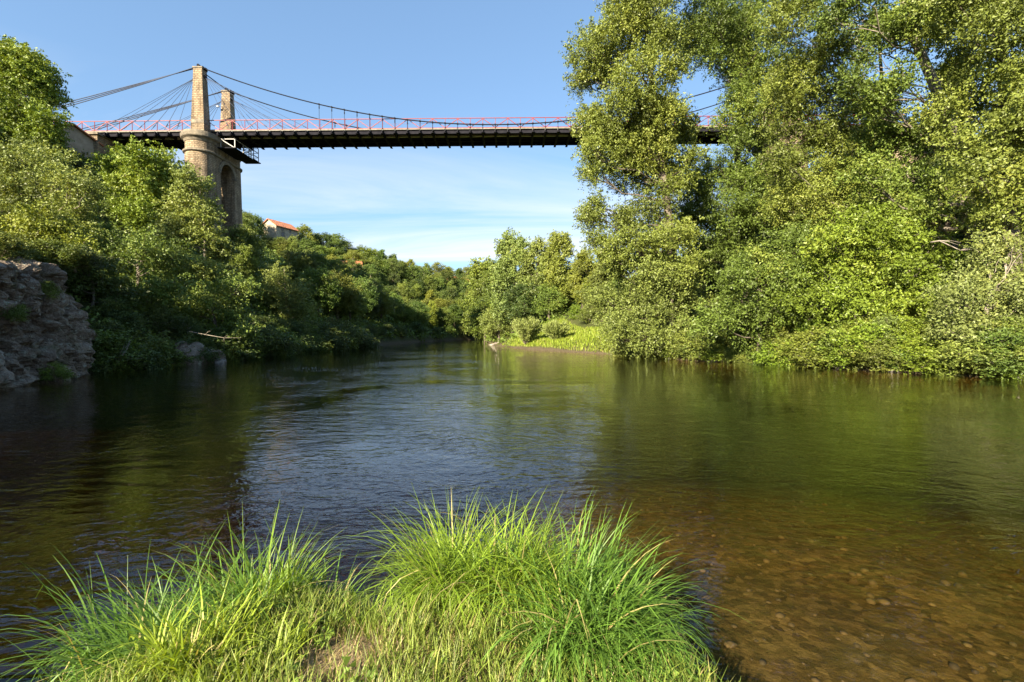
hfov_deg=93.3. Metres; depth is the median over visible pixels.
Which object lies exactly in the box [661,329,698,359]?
overhanging bush
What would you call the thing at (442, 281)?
hillside tree
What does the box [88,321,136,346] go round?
slope shrub
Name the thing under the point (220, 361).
flat rock
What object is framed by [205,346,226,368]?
boulder
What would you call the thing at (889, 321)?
bank shrub
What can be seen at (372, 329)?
waterside bush
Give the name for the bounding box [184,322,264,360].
waterline bush
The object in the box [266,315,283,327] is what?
waterside bush
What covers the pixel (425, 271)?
hillside tree
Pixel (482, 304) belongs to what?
bank tree
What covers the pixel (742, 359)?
overhanging bush
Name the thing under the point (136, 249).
sycamore tree
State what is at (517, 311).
bank tree
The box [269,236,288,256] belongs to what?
hillside tree
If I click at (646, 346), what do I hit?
overhanging bush
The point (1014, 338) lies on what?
overhanging bush
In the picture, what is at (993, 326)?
bank shrub
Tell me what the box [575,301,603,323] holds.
bank bush
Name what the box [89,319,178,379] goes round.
waterline bush
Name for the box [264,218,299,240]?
stone house
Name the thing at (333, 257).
hillside tree
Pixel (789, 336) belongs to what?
overhanging bush
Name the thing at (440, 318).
hillside tree
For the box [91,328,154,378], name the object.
waterline bush
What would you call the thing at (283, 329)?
waterline bush
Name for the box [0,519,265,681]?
sedge tussock
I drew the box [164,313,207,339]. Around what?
slope shrub
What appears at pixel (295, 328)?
waterside bush
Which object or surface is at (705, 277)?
broadleaf tree
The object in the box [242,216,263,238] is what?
hillside tree
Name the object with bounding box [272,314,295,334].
waterside bush
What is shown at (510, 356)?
river water
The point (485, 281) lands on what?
alder tree
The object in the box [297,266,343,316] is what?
hillside tree
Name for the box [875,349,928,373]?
overhanging bush
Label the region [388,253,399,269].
hillside tree
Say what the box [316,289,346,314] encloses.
hillside tree
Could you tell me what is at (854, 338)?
overhanging bush
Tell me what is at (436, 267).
hillside tree
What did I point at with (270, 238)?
hillside tree
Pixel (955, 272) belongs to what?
thicket shrub
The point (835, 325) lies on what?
bank shrub
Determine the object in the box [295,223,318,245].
hillside tree
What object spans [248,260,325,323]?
tree
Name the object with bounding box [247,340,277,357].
waterline bush
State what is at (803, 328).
bank shrub
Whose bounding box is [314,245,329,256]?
hillside tree
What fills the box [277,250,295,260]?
hillside tree
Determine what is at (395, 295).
hillside tree
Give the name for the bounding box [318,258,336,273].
hillside tree
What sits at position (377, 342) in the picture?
waterline bush
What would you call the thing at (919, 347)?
overhanging bush
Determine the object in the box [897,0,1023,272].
ivy covered tree
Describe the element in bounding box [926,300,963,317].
thicket shrub
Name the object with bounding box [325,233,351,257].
hillside tree
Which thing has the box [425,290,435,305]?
hillside tree
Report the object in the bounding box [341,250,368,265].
hillside tree
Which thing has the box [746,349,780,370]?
overhanging bush
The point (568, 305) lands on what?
bank tree
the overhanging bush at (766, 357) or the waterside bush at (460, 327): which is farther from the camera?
the waterside bush at (460, 327)
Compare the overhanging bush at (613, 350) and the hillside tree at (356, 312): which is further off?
the hillside tree at (356, 312)
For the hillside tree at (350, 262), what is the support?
on the ground at (128, 506)
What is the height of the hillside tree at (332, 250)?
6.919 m
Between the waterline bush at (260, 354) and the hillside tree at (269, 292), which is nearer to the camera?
the waterline bush at (260, 354)
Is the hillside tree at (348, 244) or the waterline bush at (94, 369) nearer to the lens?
the waterline bush at (94, 369)
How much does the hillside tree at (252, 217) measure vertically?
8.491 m
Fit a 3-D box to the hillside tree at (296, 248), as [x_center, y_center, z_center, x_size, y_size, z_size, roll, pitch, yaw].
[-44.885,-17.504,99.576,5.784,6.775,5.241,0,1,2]
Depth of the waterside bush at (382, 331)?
72.05 m
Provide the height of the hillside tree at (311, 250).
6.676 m
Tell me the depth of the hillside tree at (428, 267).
146.17 m
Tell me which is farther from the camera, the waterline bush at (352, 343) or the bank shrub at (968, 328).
the waterline bush at (352, 343)
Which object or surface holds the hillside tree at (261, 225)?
on the ground at (128, 506)
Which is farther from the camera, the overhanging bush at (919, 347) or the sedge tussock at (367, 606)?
the overhanging bush at (919, 347)
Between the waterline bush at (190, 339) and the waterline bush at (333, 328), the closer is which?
the waterline bush at (190, 339)
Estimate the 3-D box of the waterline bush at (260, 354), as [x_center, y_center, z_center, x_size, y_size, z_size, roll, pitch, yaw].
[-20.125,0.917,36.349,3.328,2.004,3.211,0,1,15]
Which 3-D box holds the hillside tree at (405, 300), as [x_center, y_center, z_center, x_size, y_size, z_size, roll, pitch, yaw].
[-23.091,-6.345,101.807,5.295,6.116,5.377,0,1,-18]
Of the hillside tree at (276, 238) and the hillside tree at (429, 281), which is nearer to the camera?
the hillside tree at (276, 238)
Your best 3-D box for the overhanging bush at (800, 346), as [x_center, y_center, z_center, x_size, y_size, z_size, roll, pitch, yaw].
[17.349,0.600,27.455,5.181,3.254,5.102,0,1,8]
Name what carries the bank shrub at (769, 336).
on the ground at (128, 506)
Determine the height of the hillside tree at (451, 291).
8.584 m
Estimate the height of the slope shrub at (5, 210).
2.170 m
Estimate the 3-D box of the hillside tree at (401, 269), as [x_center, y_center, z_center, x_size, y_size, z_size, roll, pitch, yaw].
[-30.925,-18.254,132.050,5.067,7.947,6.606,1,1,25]
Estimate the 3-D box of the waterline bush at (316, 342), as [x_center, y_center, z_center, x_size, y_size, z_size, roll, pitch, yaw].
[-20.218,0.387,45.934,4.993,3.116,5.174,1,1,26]
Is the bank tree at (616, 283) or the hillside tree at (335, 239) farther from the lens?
the hillside tree at (335, 239)
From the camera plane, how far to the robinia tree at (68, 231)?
25.51 m
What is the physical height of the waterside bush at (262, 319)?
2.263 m
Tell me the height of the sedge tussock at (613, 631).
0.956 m
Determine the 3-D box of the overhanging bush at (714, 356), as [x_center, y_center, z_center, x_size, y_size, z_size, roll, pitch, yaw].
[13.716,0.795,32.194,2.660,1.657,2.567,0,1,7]
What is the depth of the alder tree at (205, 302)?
34.51 m
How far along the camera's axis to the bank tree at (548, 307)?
64.84 m
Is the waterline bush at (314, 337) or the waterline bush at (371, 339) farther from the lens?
the waterline bush at (371, 339)
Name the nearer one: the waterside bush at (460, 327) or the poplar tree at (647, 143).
the poplar tree at (647, 143)
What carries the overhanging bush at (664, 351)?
on the ground at (128, 506)
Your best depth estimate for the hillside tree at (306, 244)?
112.06 m
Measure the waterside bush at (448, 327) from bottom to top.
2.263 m
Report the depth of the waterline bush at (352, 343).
51.80 m
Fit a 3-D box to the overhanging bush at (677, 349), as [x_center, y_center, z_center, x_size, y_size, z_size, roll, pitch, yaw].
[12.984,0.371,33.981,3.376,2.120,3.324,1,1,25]
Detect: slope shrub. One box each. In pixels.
[0,202,28,228]
[63,252,153,310]
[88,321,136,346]
[106,311,151,341]
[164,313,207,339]
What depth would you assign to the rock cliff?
18.89 m
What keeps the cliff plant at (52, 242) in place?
on the rock cliff
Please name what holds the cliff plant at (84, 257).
on the rock cliff
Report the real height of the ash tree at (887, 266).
8.920 m
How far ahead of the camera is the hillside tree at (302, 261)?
67.98 m
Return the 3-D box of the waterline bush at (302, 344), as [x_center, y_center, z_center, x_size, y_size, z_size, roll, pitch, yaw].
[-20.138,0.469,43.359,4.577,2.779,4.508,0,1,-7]
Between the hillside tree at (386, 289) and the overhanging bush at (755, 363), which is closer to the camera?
the overhanging bush at (755, 363)
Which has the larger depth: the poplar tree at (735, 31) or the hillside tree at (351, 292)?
the hillside tree at (351, 292)
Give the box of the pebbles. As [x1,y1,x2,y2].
[546,488,1021,681]
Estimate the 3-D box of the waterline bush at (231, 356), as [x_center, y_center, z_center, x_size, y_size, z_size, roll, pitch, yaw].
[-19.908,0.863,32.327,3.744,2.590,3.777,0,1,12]
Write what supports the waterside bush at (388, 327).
on the ground at (128, 506)
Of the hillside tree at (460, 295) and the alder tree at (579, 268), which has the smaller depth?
the alder tree at (579, 268)
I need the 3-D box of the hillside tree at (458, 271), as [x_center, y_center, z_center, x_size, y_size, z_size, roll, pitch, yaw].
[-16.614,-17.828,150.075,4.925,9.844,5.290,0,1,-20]
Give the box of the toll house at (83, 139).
[59,124,103,159]
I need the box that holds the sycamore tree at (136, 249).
[92,223,205,323]
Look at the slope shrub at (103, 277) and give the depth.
27.87 m
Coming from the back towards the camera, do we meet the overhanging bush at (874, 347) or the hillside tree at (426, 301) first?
the hillside tree at (426, 301)
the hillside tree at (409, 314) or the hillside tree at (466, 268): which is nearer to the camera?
the hillside tree at (409, 314)
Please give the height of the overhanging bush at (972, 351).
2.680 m
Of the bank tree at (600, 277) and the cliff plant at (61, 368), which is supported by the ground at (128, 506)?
the bank tree at (600, 277)
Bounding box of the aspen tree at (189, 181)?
[143,160,247,294]
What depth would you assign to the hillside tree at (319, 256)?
73.06 m
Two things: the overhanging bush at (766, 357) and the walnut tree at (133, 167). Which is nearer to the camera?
the overhanging bush at (766, 357)
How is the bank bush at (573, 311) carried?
on the ground at (128, 506)
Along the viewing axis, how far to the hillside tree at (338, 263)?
76.98 m
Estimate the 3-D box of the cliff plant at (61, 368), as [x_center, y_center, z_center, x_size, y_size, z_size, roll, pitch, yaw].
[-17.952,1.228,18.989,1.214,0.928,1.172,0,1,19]
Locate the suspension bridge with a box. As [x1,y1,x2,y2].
[52,64,982,245]
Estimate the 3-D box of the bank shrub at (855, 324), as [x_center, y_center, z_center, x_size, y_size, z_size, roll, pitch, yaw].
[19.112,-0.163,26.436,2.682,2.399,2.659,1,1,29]
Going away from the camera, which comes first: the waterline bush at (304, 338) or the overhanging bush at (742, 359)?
the overhanging bush at (742, 359)
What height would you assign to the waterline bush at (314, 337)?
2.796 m
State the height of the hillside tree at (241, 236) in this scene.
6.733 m
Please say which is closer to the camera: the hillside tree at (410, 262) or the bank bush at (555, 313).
the bank bush at (555, 313)
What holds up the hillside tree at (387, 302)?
on the ground at (128, 506)
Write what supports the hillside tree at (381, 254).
on the ground at (128, 506)
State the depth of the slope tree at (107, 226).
39.72 m
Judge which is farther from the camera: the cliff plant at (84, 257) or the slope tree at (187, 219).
the slope tree at (187, 219)
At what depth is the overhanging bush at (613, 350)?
39.91 m
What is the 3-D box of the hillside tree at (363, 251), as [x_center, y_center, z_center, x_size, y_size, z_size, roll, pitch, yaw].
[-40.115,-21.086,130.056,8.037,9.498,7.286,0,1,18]
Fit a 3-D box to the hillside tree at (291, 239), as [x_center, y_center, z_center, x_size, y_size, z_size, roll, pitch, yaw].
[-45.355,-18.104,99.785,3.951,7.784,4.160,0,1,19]
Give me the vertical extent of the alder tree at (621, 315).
9.319 m
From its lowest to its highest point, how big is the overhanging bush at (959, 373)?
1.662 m
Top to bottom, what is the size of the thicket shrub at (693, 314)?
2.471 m
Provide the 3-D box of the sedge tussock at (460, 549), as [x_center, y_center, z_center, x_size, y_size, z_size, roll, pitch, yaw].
[-0.317,1.675,3.357,2.015,1.346,1.851,0,1,0]
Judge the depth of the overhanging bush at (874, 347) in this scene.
24.11 m
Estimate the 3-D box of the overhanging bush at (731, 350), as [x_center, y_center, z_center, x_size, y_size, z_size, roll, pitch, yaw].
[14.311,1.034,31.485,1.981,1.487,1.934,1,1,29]
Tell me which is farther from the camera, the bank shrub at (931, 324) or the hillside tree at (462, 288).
the hillside tree at (462, 288)
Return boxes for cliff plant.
[0,230,40,262]
[0,299,31,323]
[19,239,57,262]
[24,236,87,268]
[37,361,75,381]
[40,280,64,299]
[50,241,110,271]
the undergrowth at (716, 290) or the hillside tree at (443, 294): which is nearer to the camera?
the undergrowth at (716, 290)
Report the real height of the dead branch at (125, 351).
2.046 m
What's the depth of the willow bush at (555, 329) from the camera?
51.93 m
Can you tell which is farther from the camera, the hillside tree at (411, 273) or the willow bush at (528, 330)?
the hillside tree at (411, 273)
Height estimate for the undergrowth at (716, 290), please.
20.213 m
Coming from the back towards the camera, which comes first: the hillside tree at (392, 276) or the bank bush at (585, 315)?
the hillside tree at (392, 276)
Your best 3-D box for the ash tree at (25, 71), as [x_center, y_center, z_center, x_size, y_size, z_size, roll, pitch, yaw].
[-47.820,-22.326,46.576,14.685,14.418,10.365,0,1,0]
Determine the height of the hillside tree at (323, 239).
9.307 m
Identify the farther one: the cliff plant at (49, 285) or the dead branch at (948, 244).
the dead branch at (948, 244)
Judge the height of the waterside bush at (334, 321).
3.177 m
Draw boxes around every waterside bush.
[248,315,272,325]
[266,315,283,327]
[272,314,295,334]
[284,318,305,333]
[322,316,354,333]
[365,324,380,337]
[376,326,386,338]
[384,324,395,334]
[409,321,424,334]
[431,327,441,336]
[445,325,454,333]
[455,324,468,334]
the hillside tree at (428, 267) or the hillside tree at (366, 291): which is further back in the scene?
the hillside tree at (428, 267)
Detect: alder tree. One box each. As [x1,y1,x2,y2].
[154,269,272,348]
[460,255,492,339]
[478,257,497,308]
[486,228,536,332]
[516,235,550,321]
[540,229,577,309]
[567,246,593,308]
[574,245,714,358]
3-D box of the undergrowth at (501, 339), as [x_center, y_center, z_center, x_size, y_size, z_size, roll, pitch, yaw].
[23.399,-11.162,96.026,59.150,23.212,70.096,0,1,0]
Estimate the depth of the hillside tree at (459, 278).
144.76 m
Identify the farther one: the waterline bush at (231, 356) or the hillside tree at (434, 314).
the hillside tree at (434, 314)
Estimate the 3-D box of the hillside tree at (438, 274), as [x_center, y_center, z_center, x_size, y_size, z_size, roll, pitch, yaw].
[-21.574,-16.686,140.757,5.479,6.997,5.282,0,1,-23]
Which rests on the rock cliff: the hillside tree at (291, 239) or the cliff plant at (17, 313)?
the cliff plant at (17, 313)
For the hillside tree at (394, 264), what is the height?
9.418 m
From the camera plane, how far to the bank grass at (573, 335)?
51.08 m
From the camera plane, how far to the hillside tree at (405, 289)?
111.28 m
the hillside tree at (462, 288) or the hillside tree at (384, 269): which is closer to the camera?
the hillside tree at (384, 269)
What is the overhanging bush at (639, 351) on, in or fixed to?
on the ground at (128, 506)
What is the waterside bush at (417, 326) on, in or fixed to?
on the ground at (128, 506)
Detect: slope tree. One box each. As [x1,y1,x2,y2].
[0,127,10,144]
[70,160,87,170]
[96,223,116,238]
[155,191,204,225]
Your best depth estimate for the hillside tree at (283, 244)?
98.24 m
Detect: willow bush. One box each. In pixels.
[511,316,542,344]
[539,318,571,340]
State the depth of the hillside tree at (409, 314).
93.55 m
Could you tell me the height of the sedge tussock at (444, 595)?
0.742 m
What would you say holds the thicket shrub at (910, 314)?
on the ground at (128, 506)
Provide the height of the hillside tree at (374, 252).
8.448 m
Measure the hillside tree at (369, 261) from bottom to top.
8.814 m
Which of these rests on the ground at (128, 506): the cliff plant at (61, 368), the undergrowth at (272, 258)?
the undergrowth at (272, 258)
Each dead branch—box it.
[111,337,137,367]
[930,240,971,250]
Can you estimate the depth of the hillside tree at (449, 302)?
120.81 m
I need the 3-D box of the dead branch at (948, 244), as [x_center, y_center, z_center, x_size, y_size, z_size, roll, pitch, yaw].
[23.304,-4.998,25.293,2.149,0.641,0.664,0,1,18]
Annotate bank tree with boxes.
[466,296,491,339]
[480,313,496,338]
[497,281,546,323]
[529,282,568,318]
[562,298,573,308]
[574,276,592,303]
[585,248,626,292]
[602,279,628,295]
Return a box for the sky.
[0,0,1022,274]
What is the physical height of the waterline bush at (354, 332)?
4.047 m
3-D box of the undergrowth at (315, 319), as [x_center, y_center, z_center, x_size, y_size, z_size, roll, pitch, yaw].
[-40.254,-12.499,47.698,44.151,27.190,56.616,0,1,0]
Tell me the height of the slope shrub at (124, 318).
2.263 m
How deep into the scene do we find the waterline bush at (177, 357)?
28.82 m
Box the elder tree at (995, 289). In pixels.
[917,225,1023,350]
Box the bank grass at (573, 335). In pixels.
[502,317,666,352]
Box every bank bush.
[547,308,562,316]
[566,304,582,319]
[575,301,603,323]
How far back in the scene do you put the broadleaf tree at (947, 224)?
45.31 m
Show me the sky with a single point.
(488, 60)
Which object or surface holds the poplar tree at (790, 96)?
on the ground at (128, 506)
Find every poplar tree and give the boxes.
[558,0,713,342]
[667,0,813,302]
[752,0,917,258]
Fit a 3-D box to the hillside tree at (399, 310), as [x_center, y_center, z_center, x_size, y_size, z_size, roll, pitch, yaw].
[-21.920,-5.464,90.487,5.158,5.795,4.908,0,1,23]
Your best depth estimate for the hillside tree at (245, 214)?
95.70 m
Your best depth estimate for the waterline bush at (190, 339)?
30.65 m
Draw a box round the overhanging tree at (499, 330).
[476,306,517,340]
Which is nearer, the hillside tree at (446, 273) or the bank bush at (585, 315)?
the bank bush at (585, 315)
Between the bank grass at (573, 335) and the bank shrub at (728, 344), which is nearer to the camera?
the bank shrub at (728, 344)
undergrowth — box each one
[0,135,392,343]
[259,244,477,341]
[479,239,711,346]
[506,198,1023,372]
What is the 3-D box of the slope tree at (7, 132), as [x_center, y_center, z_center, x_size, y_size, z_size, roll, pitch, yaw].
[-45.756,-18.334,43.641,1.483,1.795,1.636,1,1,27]
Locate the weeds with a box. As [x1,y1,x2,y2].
[89,591,711,681]
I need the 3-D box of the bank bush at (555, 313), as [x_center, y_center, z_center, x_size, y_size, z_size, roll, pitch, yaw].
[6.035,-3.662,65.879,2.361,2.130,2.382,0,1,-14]
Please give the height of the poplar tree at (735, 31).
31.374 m
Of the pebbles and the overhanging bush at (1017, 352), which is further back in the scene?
the overhanging bush at (1017, 352)
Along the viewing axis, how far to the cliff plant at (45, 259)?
20.25 m
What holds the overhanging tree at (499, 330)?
on the ground at (128, 506)
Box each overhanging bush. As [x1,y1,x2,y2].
[607,341,629,355]
[611,338,634,355]
[624,326,665,357]
[626,342,659,357]
[658,345,682,357]
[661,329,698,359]
[670,329,727,362]
[671,337,712,353]
[698,342,737,361]
[718,346,746,362]
[728,351,754,368]
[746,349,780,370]
[750,334,809,376]
[767,323,861,368]
[774,332,823,369]
[788,327,861,374]
[807,319,910,368]
[833,334,921,371]
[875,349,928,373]
[885,332,980,374]
[919,330,1023,379]
[930,347,974,375]
[967,324,1023,378]
[978,346,1023,381]
[1007,343,1023,358]
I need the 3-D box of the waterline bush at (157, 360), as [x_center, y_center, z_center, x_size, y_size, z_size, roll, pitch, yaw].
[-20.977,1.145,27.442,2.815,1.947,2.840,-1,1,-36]
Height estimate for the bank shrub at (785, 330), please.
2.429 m
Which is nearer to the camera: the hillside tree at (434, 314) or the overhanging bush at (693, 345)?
the overhanging bush at (693, 345)
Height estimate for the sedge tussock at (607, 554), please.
1.142 m
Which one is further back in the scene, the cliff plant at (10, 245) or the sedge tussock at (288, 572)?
the cliff plant at (10, 245)
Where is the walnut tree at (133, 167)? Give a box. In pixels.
[86,134,189,229]
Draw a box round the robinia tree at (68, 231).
[0,194,100,255]
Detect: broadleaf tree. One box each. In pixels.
[692,261,719,292]
[916,156,957,226]
[940,251,967,272]
[955,131,1023,236]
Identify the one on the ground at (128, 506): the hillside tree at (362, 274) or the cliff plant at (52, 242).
the hillside tree at (362, 274)
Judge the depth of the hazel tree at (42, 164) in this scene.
32.92 m
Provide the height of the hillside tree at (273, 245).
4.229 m
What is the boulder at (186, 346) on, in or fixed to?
on the ground at (128, 506)
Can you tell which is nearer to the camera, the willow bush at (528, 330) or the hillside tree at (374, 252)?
the willow bush at (528, 330)
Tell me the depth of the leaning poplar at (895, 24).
28.60 m
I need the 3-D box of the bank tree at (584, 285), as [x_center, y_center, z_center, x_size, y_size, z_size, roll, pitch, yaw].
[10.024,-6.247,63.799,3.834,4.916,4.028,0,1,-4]
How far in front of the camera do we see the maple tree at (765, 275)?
29.05 m
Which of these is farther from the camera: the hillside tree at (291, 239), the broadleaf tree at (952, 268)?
the hillside tree at (291, 239)
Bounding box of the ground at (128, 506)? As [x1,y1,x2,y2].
[0,136,1023,681]
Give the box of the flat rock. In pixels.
[214,359,225,362]
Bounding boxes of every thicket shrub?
[686,308,701,322]
[894,304,928,324]
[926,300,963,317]
[947,261,997,305]
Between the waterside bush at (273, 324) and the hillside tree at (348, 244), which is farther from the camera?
the hillside tree at (348, 244)
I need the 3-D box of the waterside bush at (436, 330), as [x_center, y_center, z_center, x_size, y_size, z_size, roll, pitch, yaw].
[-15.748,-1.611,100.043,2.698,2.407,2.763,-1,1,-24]
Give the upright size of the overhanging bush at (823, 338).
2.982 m
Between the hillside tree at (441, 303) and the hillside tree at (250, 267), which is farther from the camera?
the hillside tree at (441, 303)
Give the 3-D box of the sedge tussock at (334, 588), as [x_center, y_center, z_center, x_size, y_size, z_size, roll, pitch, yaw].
[-1.289,1.873,3.506,0.842,0.670,0.794,1,2,42]
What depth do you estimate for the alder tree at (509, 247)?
69.73 m
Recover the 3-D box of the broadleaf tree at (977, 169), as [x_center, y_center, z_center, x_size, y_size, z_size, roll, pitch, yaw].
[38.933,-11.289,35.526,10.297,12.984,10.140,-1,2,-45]
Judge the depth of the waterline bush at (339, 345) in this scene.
48.52 m
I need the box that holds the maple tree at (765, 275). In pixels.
[676,210,835,359]
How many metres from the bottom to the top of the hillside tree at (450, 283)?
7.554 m
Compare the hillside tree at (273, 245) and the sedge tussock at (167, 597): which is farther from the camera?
the hillside tree at (273, 245)
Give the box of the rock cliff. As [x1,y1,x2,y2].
[0,251,95,391]
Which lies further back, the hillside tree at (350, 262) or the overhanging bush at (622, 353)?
the hillside tree at (350, 262)
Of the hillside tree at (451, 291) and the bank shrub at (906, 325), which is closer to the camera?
the bank shrub at (906, 325)
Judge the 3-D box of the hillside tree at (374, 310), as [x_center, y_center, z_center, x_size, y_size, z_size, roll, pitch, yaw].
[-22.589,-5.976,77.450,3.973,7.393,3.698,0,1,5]
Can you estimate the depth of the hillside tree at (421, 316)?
97.53 m
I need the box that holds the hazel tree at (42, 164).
[0,130,121,252]
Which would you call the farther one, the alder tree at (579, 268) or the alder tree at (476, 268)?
the alder tree at (476, 268)
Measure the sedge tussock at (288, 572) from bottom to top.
1.252 m
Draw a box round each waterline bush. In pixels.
[87,345,130,378]
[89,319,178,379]
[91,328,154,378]
[125,350,167,367]
[154,336,200,365]
[170,331,228,370]
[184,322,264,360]
[200,336,241,366]
[232,337,257,359]
[242,345,265,358]
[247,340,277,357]
[249,320,301,355]
[261,325,299,359]
[288,331,314,353]
[295,329,328,353]
[297,335,320,352]
[308,324,352,351]
[308,333,333,352]
[313,322,352,350]
[324,325,358,349]
[339,322,370,350]
[348,324,378,351]
[367,334,381,346]
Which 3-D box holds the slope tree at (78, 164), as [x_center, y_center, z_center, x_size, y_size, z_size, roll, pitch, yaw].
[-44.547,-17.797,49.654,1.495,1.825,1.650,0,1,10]
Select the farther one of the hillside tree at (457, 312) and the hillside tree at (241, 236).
the hillside tree at (457, 312)
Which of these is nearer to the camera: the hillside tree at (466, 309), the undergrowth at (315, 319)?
the undergrowth at (315, 319)
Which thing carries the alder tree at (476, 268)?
on the ground at (128, 506)
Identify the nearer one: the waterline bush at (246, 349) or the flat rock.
the flat rock
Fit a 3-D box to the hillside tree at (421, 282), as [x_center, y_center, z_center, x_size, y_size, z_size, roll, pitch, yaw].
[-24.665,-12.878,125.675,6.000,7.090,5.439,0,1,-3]
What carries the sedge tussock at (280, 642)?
on the ground at (128, 506)
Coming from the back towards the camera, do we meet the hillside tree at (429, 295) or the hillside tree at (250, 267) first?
the hillside tree at (429, 295)
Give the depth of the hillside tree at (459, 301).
121.88 m
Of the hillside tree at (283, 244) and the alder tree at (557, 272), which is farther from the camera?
the hillside tree at (283, 244)
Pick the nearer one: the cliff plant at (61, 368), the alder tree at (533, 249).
the cliff plant at (61, 368)
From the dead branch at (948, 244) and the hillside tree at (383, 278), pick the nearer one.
the dead branch at (948, 244)
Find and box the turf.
[44,567,740,681]
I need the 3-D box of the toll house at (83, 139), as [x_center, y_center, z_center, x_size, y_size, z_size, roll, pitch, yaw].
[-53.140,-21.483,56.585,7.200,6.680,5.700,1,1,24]
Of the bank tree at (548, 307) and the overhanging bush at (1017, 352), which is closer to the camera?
the overhanging bush at (1017, 352)
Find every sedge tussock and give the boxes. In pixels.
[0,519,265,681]
[23,520,352,681]
[74,566,297,681]
[127,599,333,681]
[140,501,357,632]
[272,549,379,607]
[308,485,607,654]
[324,578,419,637]
[370,525,556,627]
[457,505,755,681]
[460,481,710,660]
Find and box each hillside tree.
[225,224,271,263]
[228,243,261,291]
[242,210,258,225]
[242,212,255,226]
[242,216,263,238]
[247,290,283,303]
[253,214,268,236]
[265,236,278,253]
[266,241,277,249]
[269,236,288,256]
[271,237,289,255]
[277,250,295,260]
[278,240,304,253]
[282,249,322,284]
[286,235,300,250]
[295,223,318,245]
[295,270,327,303]
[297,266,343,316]
[298,237,317,250]
[298,250,332,277]
[303,248,318,253]
[312,232,337,253]
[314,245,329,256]
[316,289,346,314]
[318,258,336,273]
[324,269,361,320]
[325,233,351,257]
[326,247,339,260]
[327,258,354,288]
[328,254,339,265]
[334,288,368,319]
[335,239,353,259]
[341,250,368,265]
[344,275,379,317]
[346,259,361,273]
[348,269,373,287]
[351,245,375,260]
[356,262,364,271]
[361,263,383,284]
[361,280,383,319]
[362,256,381,276]
[366,247,378,255]
[368,277,382,300]
[370,255,390,275]
[373,270,390,286]
[373,289,397,322]
[376,249,388,260]
[379,284,389,292]
[381,257,403,282]
[382,284,402,296]
[384,297,405,321]
[387,271,400,286]
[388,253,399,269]
[388,291,403,320]
[394,259,407,279]
[395,302,417,323]
[396,282,416,300]
[402,265,421,284]
[402,297,413,307]
[407,259,414,268]
[409,278,427,296]
[409,300,431,325]
[411,283,424,300]
[418,268,430,280]
[420,274,441,297]
[421,263,432,275]
[421,298,437,310]
[424,301,438,327]
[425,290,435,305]
[429,276,447,296]
[431,261,445,276]
[432,272,445,288]
[432,289,450,303]
[433,298,448,313]
[436,306,452,325]
[439,269,456,287]
[444,286,457,300]
[444,303,465,326]
[445,299,456,306]
[446,280,457,299]
[453,268,465,277]
[453,297,467,312]
[454,274,468,291]
[455,292,468,304]
[458,280,469,294]
[459,304,470,320]
[462,266,469,275]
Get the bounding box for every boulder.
[169,341,208,368]
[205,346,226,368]
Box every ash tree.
[0,34,77,156]
[768,201,970,332]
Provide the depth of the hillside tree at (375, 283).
86.20 m
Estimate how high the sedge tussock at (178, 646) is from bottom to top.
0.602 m
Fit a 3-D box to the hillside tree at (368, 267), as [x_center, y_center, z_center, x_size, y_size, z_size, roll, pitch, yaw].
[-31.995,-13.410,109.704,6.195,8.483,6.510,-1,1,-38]
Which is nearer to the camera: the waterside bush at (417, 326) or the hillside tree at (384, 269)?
the waterside bush at (417, 326)
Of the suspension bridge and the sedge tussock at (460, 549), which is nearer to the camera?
the sedge tussock at (460, 549)
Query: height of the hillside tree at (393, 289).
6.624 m
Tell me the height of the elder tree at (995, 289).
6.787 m
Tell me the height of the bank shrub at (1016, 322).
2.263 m
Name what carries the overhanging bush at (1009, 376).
on the ground at (128, 506)
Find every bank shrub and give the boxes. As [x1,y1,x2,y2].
[721,323,752,346]
[739,322,778,352]
[762,318,800,348]
[790,318,829,344]
[811,318,849,340]
[836,316,874,342]
[855,311,902,344]
[885,315,929,348]
[905,315,953,352]
[931,318,991,352]
[972,312,1022,349]
[996,314,1023,349]
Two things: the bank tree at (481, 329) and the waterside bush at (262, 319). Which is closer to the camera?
the waterside bush at (262, 319)
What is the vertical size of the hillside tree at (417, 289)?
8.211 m
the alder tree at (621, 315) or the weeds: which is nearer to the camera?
the weeds
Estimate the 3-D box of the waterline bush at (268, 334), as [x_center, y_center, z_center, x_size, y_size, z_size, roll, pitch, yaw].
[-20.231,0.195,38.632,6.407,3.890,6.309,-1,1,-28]
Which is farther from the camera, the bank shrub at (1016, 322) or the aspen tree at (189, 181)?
the aspen tree at (189, 181)
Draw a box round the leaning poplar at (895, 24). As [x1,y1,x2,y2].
[798,0,994,263]
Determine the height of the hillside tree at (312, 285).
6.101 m
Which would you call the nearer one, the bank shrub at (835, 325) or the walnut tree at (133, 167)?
the bank shrub at (835, 325)

